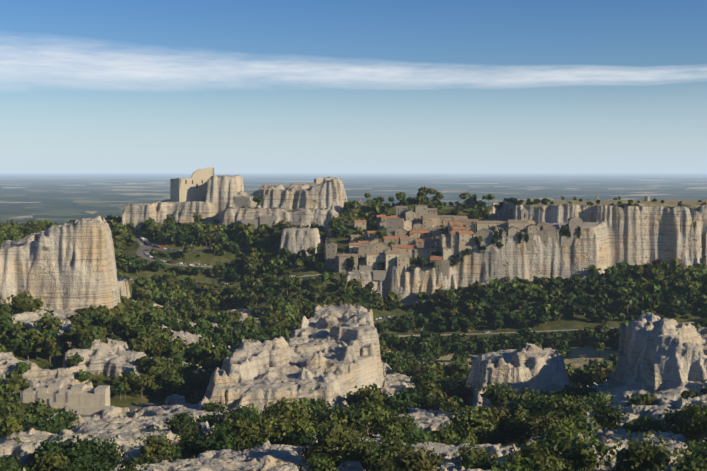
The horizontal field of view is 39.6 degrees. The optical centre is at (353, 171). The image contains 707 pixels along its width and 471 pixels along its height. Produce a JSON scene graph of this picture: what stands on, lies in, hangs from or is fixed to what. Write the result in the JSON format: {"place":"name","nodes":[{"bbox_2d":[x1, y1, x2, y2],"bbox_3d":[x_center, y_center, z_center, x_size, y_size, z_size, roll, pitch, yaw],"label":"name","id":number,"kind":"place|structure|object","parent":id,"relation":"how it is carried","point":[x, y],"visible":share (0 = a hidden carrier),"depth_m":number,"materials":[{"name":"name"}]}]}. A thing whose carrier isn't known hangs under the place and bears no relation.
{"place":"outdoors","nodes":[
{"label":"outdoors","id":0,"kind":"place"},
{"bbox_2d":[0,175,706,470],"bbox_3d":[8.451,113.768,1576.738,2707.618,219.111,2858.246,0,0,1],"label":"terrain","id":1,"kind":"structure","parent":0,"point":[330,353],"depth_m":580.06,"materials":[{"name":"beige stone"}]},
{"bbox_2d":[20,235,489,416],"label":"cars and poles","id":2,"kind":"object","parent":1,"relation":"on","point":[142,238],"visible":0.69,"depth_m":841.42,"materials":[{"name":"paint"}]},
{"bbox_2d":[0,186,706,470],"bbox_3d":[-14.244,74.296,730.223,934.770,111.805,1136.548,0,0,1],"label":"trees","id":3,"kind":"object","parent":1,"relation":"on","point":[312,414],"depth_m":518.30,"materials":[{"name":"green plant"}]},
{"bbox_2d":[22,255,695,414],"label":"road walls","id":4,"kind":"structure","parent":1,"relation":"on","point":[83,399],"depth_m":420.83,"materials":[{"name":"stone"}]},
{"bbox_2d":[170,167,649,228],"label":"castle ruins","id":5,"kind":"object","parent":1,"relation":"on","point":[193,187],"visible":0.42,"depth_m":1012.90,"materials":[{"name":"stone"}]},
{"bbox_2d":[326,201,582,280],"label":"village houses","id":6,"kind":"structure","parent":1,"relation":"on","point":[416,232],"depth_m":852.19,"materials":[{"name":"stone"}]},
{"bbox_2d":[0,173,706,223],"bbox_3d":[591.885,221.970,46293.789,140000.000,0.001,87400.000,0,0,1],"label":"distant plain","id":7,"kind":"structure","parent":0,"point":[58,198],"depth_m":13260.10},
{"bbox_2d":[0,0,706,172],"label":"sky","id":8,"kind":"structure","parent":0,"point":[87,86],"materials":[{"name":"blue"}]}
]}

